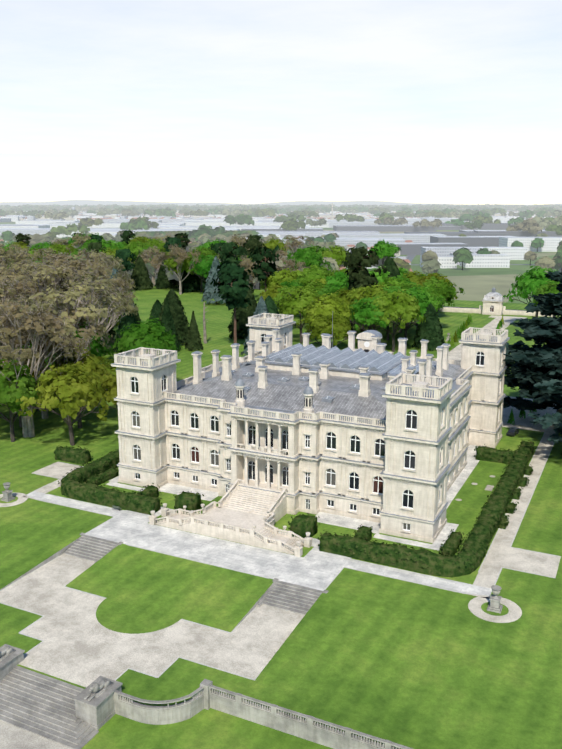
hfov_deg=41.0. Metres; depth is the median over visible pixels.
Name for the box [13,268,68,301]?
bare tree
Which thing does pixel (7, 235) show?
tree
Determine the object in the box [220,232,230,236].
tree
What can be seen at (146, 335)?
bright broadleaf tree
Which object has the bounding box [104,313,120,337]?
bright broadleaf tree
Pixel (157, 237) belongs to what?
bare tree
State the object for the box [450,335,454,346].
topiary cone tree
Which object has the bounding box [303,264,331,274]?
bright broadleaf tree
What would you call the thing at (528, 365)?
lebanon cedar tree
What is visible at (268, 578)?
path kerbs
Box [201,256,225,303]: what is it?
blue cedar tree
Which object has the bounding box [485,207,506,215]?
copse tree
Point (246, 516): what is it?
chateau grand stair
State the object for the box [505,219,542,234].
copse tree
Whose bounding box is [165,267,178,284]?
tree
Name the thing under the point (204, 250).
bright broadleaf tree
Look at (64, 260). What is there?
bare tree
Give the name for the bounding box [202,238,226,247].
bright broadleaf tree
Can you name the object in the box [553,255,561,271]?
avenue tree
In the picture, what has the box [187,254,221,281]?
bright broadleaf tree
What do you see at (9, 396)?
yellow broadleaf tree
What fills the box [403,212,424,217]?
copse tree
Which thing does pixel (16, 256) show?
bare tree
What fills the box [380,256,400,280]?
broad yew tree
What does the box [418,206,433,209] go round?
copse tree
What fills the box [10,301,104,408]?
bare tree
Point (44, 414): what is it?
bare tree
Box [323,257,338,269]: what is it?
tree
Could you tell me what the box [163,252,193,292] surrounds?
bright broadleaf tree
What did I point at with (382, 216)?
copse tree
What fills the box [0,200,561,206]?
hills
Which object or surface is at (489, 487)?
concrete manholes
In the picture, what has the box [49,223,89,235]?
copse tree
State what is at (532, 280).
bright broadleaf tree
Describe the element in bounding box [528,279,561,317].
bright broadleaf tree
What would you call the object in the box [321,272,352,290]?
bright broadleaf tree
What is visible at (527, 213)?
copse tree
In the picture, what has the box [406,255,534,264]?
road network
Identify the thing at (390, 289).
bright broadleaf tree
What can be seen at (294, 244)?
bare tree
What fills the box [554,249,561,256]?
avenue tree
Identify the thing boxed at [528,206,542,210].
copse tree
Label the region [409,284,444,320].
bright broadleaf tree
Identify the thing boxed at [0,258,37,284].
bare tree
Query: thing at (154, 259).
bare tree
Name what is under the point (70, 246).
bright broadleaf tree
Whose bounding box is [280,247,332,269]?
bright broadleaf tree
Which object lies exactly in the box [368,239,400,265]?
bright broadleaf tree
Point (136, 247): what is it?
bright broadleaf tree
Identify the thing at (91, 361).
yellow broadleaf tree
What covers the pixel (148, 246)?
bright broadleaf tree
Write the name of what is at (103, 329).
bare tree
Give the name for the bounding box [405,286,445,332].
bright broadleaf tree
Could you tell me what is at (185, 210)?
copse tree
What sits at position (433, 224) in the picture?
copse tree
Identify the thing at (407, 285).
bright broadleaf tree
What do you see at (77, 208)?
copse tree
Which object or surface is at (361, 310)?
bright broadleaf tree
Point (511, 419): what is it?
topiary cone tree
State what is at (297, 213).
copse tree
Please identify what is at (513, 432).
hatchback car
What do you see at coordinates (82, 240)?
bare tree
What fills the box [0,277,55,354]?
bare tree
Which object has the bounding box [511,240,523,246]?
tree
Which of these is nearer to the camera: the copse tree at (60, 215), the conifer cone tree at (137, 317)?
the conifer cone tree at (137, 317)
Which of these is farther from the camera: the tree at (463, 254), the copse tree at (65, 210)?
the copse tree at (65, 210)
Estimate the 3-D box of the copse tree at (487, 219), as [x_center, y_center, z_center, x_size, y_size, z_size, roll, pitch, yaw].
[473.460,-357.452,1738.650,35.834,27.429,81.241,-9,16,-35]
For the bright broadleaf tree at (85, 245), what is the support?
on the ground at (412, 664)
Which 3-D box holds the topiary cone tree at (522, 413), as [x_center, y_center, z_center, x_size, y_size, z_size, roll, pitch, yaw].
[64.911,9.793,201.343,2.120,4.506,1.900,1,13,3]
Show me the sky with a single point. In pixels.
(519, 179)
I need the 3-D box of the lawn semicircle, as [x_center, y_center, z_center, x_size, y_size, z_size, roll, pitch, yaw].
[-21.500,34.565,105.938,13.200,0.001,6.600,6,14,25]
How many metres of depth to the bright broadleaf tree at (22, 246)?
608.83 m
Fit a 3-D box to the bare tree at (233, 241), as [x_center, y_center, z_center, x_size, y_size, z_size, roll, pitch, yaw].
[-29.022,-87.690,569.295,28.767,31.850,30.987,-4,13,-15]
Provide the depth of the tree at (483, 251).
695.07 m
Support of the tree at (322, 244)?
on the ground at (412, 664)
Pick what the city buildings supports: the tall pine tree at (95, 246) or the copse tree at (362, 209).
the copse tree at (362, 209)
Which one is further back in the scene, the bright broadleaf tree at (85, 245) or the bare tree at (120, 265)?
the bright broadleaf tree at (85, 245)
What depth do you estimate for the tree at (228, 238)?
887.48 m
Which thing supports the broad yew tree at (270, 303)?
on the ground at (412, 664)
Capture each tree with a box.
[0,242,18,258]
[0,245,19,260]
[0,246,60,270]
[0,249,11,274]
[0,254,9,276]
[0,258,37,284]
[0,263,42,292]
[0,274,27,341]
[0,277,37,304]
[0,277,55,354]
[0,282,36,356]
[0,286,47,350]
[0,292,91,418]
[0,298,32,349]
[0,299,73,437]
[0,315,97,436]
[0,357,45,426]
[0,359,41,441]
[1,247,36,267]
[2,230,14,240]
[4,210,28,215]
[7,241,32,249]
[8,255,103,318]
[10,294,112,394]
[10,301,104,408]
[11,261,98,318]
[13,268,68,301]
[15,233,30,245]
[15,336,70,366]
[16,364,110,445]
[18,275,129,348]
[23,210,44,215]
[26,248,66,262]
[30,233,42,242]
[30,241,52,249]
[32,247,53,259]
[34,211,68,219]
[40,344,113,427]
[41,248,124,302]
[42,268,138,337]
[43,254,108,316]
[46,232,55,239]
[47,242,71,255]
[48,239,71,252]
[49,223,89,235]
[52,208,71,211]
[52,210,78,215]
[58,257,131,319]
[64,287,125,325]
[67,244,78,251]
[68,233,86,246]
[68,251,96,272]
[69,206,89,210]
[71,232,90,246]
[72,239,98,252]
[73,249,136,294]
[73,321,113,357]
[78,217,103,226]
[80,282,137,340]
[86,241,105,253]
[87,207,103,212]
[88,234,102,241]
[97,211,106,215]
[97,374,117,411]
[98,239,121,252]
[98,355,121,394]
[99,246,134,271]
[102,234,114,240]
[103,208,119,214]
[103,257,123,276]
[103,305,115,338]
[103,316,182,355]
[104,205,122,208]
[104,267,121,321]
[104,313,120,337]
[113,249,135,274]
[113,311,136,352]
[114,234,120,241]
[120,220,149,229]
[120,229,136,243]
[121,209,138,215]
[122,240,147,259]
[127,208,144,213]
[128,216,158,227]
[128,236,151,246]
[131,256,153,290]
[132,259,155,277]
[134,303,140,323]
[136,245,157,261]
[136,246,166,282]
[136,249,163,284]
[144,209,171,216]
[144,238,169,254]
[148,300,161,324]
[153,234,178,244]
[154,259,176,288]
[155,244,200,293]
[157,289,188,343]
[161,298,180,349]
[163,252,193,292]
[164,237,182,251]
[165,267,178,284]
[174,233,190,249]
[177,270,199,292]
[178,208,192,213]
[184,209,208,215]
[185,224,225,238]
[185,311,203,350]
[187,241,197,247]
[187,247,218,291]
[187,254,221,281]
[197,233,208,242]
[198,236,210,243]
[198,239,219,248]
[198,273,206,289]
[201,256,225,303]
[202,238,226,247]
[204,209,220,214]
[208,242,221,259]
[210,261,253,342]
[218,242,246,286]
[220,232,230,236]
[221,209,248,215]
[223,213,254,225]
[225,235,239,240]
[228,290,256,338]
[229,239,249,249]
[230,233,249,242]
[232,246,248,257]
[237,254,257,288]
[240,232,249,237]
[240,296,269,356]
[242,238,264,283]
[247,234,262,244]
[247,246,279,291]
[249,250,296,282]
[250,275,260,289]
[254,209,276,216]
[256,283,285,311]
[260,268,298,293]
[263,237,290,252]
[264,236,274,241]
[265,295,279,317]
[267,207,278,213]
[272,285,295,310]
[273,214,305,221]
[275,260,289,268]
[276,236,315,259]
[276,257,309,271]
[276,286,318,342]
[279,218,305,230]
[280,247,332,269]
[280,280,303,288]
[288,268,330,288]
[290,210,316,217]
[291,269,307,284]
[296,293,354,328]
[300,312,351,347]
[301,218,326,225]
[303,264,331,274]
[304,211,318,216]
[304,245,328,254]
[305,280,327,294]
[311,278,326,287]
[312,236,324,241]
[314,207,330,212]
[314,242,329,248]
[315,286,340,296]
[318,268,337,280]
[320,246,349,268]
[321,260,335,271]
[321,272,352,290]
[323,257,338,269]
[324,233,336,241]
[331,267,348,273]
[333,286,360,338]
[334,213,364,221]
[338,206,358,212]
[341,246,387,330]
[344,209,357,213]
[346,284,390,329]
[347,296,390,330]
[356,242,368,248]
[358,206,367,212]
[358,289,425,351]
[367,266,392,284]
[368,207,390,212]
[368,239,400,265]
[372,256,386,266]
[374,217,407,224]
[375,287,430,345]
[379,212,393,222]
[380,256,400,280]
[381,277,408,287]
[382,285,401,339]
[393,275,415,285]
[394,211,405,216]
[394,257,410,272]
[396,207,412,212]
[397,266,409,275]
[397,282,416,327]
[401,270,424,284]
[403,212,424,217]
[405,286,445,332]
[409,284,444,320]
[412,219,441,227]
[412,303,445,350]
[416,273,456,298]
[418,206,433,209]
[418,276,464,312]
[420,258,440,273]
[421,250,437,261]
[424,210,451,217]
[435,208,454,213]
[442,206,460,209]
[442,211,469,217]
[445,218,463,225]
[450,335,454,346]
[453,247,472,269]
[453,330,457,342]
[458,212,491,221]
[463,209,487,214]
[464,220,483,228]
[472,214,500,223]
[476,248,491,253]
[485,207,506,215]
[501,211,523,215]
[502,270,561,414]
[503,266,559,316]
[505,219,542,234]
[507,217,527,225]
[507,409,514,424]
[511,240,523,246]
[519,209,546,218]
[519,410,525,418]
[524,251,536,264]
[527,368,561,442]
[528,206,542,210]
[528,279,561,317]
[530,238,543,251]
[532,216,561,228]
[533,209,554,213]
[534,256,554,271]
[535,233,547,236]
[543,210,561,216]
[545,224,561,234]
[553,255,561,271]
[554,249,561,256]
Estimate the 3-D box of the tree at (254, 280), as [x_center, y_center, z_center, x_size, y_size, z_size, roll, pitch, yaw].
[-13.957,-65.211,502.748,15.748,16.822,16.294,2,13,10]
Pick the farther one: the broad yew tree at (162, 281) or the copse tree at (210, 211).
the copse tree at (210, 211)
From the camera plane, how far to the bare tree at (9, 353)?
178.08 m
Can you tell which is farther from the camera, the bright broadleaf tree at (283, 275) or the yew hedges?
the bright broadleaf tree at (283, 275)
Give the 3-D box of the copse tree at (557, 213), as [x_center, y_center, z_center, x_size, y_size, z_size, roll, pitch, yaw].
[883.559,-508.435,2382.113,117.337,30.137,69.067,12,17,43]
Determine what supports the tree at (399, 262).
on the ground at (412, 664)
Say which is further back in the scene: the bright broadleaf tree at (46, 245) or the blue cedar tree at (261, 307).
the bright broadleaf tree at (46, 245)
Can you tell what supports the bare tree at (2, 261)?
on the ground at (412, 664)
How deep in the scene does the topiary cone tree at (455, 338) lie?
311.59 m
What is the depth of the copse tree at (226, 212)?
2819.72 m
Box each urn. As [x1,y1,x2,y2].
[1,482,14,501]
[487,585,502,613]
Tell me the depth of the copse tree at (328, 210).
3880.22 m
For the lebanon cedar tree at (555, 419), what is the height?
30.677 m
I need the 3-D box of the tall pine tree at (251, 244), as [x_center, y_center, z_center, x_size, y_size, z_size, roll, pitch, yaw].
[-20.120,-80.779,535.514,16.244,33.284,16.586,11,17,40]
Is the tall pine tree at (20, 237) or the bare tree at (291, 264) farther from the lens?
the tall pine tree at (20, 237)
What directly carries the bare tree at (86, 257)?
on the ground at (412, 664)
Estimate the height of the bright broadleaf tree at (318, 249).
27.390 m
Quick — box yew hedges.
[54,439,535,577]
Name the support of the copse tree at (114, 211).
on the city buildings
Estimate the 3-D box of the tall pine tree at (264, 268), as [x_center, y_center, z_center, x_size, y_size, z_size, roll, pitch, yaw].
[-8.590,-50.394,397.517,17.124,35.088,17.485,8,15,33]
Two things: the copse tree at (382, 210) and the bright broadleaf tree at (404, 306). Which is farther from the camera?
the copse tree at (382, 210)
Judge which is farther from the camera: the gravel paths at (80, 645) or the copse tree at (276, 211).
the copse tree at (276, 211)
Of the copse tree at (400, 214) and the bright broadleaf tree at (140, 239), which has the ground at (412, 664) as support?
the bright broadleaf tree at (140, 239)
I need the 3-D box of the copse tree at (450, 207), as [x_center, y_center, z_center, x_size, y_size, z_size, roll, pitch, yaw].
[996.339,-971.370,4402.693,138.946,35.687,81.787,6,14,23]
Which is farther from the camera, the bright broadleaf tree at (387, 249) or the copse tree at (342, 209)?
the copse tree at (342, 209)
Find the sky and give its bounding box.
[0,153,561,204]
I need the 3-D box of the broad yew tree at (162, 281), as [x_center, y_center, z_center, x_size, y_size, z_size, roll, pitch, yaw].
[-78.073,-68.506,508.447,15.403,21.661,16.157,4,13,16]
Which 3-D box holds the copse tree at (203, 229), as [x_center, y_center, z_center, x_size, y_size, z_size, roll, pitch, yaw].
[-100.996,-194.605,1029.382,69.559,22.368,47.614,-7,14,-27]
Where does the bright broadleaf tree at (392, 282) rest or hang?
on the ground at (412, 664)
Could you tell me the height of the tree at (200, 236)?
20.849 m
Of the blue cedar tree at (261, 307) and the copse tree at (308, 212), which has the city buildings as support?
the copse tree at (308, 212)
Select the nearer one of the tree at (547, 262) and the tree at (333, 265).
the tree at (333, 265)
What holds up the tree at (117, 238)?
on the ground at (412, 664)
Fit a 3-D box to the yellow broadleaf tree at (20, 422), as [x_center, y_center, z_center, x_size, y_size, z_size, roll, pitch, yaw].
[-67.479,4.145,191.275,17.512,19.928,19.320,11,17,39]
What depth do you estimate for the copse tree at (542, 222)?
1477.92 m
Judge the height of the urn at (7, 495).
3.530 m
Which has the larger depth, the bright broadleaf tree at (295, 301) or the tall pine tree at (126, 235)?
the tall pine tree at (126, 235)
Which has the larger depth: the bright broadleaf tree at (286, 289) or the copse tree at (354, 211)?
the copse tree at (354, 211)
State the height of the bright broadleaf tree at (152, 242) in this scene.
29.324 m
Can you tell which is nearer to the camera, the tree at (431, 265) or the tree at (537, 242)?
the tree at (431, 265)
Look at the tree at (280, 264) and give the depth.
499.63 m
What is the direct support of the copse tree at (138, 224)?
on the city buildings
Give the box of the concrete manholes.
[455,475,494,500]
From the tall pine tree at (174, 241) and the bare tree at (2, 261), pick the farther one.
the tall pine tree at (174, 241)
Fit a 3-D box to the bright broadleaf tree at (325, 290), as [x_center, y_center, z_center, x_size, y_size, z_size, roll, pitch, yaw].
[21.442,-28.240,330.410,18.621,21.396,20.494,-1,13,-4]
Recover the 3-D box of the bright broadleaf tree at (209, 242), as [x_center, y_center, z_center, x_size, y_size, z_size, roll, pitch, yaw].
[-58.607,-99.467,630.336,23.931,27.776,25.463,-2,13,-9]
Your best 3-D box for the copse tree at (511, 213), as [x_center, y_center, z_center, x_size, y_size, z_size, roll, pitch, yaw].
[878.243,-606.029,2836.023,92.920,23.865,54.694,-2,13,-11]
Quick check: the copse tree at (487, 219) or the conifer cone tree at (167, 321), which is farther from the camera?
the copse tree at (487, 219)
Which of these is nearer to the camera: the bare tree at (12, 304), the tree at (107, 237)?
the bare tree at (12, 304)
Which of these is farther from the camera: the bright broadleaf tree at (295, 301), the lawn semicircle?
the bright broadleaf tree at (295, 301)
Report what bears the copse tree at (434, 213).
on the city buildings
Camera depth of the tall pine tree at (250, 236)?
641.96 m
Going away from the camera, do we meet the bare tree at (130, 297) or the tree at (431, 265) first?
the bare tree at (130, 297)
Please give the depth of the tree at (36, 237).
929.27 m
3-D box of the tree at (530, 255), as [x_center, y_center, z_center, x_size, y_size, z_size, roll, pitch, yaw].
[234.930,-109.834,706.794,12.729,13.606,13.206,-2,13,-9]
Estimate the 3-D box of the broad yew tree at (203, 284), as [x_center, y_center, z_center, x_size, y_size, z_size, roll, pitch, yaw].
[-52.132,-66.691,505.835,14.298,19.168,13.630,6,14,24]
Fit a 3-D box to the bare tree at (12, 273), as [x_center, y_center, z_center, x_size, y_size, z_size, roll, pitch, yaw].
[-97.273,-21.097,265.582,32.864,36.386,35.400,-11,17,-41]
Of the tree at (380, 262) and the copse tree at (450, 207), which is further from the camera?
the copse tree at (450, 207)
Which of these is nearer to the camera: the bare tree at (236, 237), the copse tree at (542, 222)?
the bare tree at (236, 237)
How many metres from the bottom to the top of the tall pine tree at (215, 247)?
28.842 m
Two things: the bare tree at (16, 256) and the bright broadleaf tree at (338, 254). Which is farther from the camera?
the bright broadleaf tree at (338, 254)
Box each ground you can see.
[0,222,561,748]
[25,668,332,748]
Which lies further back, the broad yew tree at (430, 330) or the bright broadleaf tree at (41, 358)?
the broad yew tree at (430, 330)
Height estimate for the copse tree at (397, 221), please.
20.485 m
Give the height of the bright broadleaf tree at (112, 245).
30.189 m
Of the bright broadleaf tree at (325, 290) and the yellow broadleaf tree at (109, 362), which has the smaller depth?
the yellow broadleaf tree at (109, 362)
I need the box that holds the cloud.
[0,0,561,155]
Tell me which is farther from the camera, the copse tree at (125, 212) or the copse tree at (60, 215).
the copse tree at (125, 212)
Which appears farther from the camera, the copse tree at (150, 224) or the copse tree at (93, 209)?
the copse tree at (93, 209)
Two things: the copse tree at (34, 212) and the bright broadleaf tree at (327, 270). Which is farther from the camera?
the copse tree at (34, 212)
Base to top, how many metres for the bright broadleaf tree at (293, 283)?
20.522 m
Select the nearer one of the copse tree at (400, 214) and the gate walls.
the gate walls
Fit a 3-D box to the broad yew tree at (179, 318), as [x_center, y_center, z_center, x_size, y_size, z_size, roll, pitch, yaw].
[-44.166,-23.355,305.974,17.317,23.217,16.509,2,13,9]
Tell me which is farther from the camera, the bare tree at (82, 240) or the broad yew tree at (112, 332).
the bare tree at (82, 240)
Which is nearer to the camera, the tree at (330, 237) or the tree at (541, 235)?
the tree at (330, 237)
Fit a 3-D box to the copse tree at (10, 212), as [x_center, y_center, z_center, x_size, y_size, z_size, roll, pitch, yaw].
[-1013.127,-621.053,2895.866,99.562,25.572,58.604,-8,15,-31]
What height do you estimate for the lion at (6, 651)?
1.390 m
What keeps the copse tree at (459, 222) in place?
on the city buildings
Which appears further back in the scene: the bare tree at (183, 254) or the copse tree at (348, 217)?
the copse tree at (348, 217)
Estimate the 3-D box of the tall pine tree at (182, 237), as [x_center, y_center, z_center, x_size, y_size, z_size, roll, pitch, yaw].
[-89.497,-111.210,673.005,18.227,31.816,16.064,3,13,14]
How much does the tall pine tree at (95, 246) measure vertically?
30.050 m
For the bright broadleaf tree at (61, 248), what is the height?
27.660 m
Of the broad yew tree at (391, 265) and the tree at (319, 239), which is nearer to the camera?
the broad yew tree at (391, 265)
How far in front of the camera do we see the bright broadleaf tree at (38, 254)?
466.44 m
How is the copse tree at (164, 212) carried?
on the city buildings
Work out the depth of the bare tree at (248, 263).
442.58 m
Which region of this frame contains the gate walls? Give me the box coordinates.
[439,305,552,316]
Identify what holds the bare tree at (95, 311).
on the ground at (412, 664)
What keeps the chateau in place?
on the ground at (412, 664)
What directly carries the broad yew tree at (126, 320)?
on the ground at (412, 664)
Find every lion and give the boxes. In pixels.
[0,645,15,661]
[84,678,113,700]
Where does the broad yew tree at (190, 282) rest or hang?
on the ground at (412, 664)
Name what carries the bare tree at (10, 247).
on the ground at (412, 664)
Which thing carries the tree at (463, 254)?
on the ground at (412, 664)
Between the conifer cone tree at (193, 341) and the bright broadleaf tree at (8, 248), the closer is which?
the conifer cone tree at (193, 341)
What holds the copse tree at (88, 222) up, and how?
on the city buildings
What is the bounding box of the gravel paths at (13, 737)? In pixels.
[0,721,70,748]
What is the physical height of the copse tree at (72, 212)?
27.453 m
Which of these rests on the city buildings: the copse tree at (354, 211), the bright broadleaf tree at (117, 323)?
the copse tree at (354, 211)
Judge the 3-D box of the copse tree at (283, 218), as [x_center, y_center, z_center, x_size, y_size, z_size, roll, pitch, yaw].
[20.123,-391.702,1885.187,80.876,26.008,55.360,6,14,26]
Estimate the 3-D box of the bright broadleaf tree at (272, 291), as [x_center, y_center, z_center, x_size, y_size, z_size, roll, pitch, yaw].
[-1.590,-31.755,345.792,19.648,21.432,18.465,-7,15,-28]
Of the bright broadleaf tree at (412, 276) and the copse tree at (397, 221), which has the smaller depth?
the bright broadleaf tree at (412, 276)
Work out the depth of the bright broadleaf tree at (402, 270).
405.10 m
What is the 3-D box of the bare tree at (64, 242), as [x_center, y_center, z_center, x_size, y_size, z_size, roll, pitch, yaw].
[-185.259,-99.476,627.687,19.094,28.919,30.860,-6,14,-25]
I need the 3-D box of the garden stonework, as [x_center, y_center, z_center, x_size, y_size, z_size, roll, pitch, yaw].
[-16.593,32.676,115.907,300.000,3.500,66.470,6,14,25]
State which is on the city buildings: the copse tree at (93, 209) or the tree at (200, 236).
the copse tree at (93, 209)
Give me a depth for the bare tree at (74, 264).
272.22 m
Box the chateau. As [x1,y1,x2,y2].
[111,313,509,542]
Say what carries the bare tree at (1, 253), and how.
on the ground at (412, 664)
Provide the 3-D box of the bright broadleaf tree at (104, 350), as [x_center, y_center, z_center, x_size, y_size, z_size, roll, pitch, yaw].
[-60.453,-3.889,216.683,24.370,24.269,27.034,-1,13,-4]
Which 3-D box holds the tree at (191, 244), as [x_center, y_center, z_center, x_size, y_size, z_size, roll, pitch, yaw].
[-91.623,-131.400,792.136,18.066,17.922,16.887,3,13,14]
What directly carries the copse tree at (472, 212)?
on the city buildings
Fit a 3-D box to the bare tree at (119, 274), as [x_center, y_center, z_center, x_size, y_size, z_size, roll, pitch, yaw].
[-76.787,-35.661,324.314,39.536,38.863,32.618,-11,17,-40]
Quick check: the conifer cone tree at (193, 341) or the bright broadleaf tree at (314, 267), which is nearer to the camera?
the conifer cone tree at (193, 341)
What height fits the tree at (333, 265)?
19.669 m
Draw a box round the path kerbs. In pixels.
[0,432,560,680]
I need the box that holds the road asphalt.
[443,269,560,310]
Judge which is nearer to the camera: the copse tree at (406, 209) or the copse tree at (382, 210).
the copse tree at (406, 209)
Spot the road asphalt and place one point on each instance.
(482, 308)
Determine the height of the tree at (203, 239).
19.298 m
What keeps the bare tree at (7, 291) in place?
on the ground at (412, 664)
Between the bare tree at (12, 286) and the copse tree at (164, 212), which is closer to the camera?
the bare tree at (12, 286)
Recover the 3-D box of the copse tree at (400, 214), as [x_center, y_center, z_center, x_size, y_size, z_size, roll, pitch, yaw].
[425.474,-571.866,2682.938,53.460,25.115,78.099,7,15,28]
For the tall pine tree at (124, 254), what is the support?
on the ground at (412, 664)
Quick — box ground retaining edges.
[0,537,288,675]
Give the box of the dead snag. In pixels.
[203,302,207,343]
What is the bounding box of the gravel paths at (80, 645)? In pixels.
[0,315,560,686]
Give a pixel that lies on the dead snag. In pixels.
(204, 331)
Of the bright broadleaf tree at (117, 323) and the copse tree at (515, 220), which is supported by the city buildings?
the copse tree at (515, 220)
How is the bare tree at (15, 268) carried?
on the ground at (412, 664)
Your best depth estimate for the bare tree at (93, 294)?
255.02 m
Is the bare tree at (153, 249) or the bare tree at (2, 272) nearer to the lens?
the bare tree at (2, 272)
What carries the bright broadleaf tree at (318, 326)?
on the ground at (412, 664)
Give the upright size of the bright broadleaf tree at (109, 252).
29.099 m
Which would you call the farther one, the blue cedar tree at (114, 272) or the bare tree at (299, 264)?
the bare tree at (299, 264)
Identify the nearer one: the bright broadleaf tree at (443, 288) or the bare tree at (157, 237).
the bright broadleaf tree at (443, 288)
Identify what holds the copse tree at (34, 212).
on the city buildings
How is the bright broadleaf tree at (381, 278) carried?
on the ground at (412, 664)
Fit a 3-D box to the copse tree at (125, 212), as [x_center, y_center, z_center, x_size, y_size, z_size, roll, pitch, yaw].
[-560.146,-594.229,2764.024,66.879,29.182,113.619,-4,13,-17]
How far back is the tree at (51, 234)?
1048.57 m
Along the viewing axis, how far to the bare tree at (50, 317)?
178.81 m
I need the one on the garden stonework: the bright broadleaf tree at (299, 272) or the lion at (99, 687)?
the lion at (99, 687)
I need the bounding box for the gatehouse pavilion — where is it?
[482,288,503,314]
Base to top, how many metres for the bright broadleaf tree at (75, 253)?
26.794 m
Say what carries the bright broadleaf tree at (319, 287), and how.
on the ground at (412, 664)
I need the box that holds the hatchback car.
[506,428,518,436]
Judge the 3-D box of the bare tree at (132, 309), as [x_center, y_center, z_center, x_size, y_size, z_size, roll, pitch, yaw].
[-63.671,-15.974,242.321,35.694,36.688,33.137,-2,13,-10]
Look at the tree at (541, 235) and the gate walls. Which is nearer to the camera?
the gate walls
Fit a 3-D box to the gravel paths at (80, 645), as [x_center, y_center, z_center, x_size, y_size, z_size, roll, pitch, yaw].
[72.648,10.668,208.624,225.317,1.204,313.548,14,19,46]
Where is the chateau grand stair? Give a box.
[148,479,312,556]
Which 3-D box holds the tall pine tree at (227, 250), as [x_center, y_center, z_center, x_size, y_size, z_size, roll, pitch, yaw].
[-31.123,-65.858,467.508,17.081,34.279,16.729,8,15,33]
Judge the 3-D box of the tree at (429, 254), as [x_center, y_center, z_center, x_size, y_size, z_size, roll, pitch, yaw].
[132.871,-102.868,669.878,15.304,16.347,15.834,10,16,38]
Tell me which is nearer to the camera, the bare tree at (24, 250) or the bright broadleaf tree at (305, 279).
the bright broadleaf tree at (305, 279)
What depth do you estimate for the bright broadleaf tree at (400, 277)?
374.00 m
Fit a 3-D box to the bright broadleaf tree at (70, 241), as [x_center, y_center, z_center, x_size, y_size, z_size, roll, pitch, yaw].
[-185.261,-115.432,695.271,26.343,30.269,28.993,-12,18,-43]
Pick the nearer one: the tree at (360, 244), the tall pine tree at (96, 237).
the tall pine tree at (96, 237)
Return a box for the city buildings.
[0,203,561,277]
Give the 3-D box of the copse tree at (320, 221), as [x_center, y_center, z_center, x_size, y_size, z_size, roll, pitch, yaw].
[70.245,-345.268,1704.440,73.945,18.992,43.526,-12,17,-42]
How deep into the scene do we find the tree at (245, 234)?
1017.08 m
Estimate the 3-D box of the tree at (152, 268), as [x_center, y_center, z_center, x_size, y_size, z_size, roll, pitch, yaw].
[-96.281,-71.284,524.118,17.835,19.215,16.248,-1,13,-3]
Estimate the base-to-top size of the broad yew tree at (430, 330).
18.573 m
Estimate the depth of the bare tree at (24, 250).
472.74 m
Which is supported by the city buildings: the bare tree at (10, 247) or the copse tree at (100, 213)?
the copse tree at (100, 213)
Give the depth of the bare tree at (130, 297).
288.42 m
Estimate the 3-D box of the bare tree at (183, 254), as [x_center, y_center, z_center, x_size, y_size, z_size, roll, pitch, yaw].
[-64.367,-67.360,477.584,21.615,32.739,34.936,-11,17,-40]
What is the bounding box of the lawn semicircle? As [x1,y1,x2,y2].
[96,598,179,633]
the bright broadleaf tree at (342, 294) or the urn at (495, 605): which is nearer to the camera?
the urn at (495, 605)
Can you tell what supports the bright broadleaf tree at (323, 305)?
on the ground at (412, 664)
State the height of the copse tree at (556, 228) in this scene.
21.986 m
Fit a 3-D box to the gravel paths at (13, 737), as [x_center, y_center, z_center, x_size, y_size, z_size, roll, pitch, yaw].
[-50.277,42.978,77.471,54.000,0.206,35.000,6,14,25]
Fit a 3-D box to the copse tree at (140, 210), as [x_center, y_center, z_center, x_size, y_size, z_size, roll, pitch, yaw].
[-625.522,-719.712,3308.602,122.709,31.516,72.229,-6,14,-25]
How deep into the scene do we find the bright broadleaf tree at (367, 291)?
302.95 m
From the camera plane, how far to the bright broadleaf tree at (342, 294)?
312.30 m
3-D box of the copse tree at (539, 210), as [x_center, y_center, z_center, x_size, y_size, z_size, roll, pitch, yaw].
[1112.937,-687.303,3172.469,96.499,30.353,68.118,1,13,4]
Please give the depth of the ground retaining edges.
119.94 m
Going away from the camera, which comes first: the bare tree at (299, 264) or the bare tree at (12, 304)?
the bare tree at (12, 304)
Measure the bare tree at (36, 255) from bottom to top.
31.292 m
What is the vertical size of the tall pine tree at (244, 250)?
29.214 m
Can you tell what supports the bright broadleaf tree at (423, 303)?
on the ground at (412, 664)
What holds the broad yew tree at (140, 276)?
on the ground at (412, 664)
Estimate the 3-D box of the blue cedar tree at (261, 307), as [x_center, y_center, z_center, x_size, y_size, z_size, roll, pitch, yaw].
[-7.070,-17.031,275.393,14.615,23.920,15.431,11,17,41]
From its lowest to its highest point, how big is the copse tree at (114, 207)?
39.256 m
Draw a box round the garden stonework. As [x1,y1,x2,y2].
[0,533,412,748]
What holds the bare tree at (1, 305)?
on the ground at (412, 664)
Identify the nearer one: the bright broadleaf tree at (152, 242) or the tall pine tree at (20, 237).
the bright broadleaf tree at (152, 242)
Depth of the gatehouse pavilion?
388.47 m
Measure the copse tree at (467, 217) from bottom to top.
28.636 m
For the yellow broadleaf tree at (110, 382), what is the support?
on the ground at (412, 664)
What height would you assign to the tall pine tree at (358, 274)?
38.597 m
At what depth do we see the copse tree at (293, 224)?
1429.15 m
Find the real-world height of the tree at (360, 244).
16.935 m
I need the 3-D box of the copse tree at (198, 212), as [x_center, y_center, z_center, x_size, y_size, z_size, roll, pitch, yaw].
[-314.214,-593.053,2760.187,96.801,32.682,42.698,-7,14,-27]
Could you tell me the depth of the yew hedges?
138.19 m
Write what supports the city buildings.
on the ground at (412, 664)

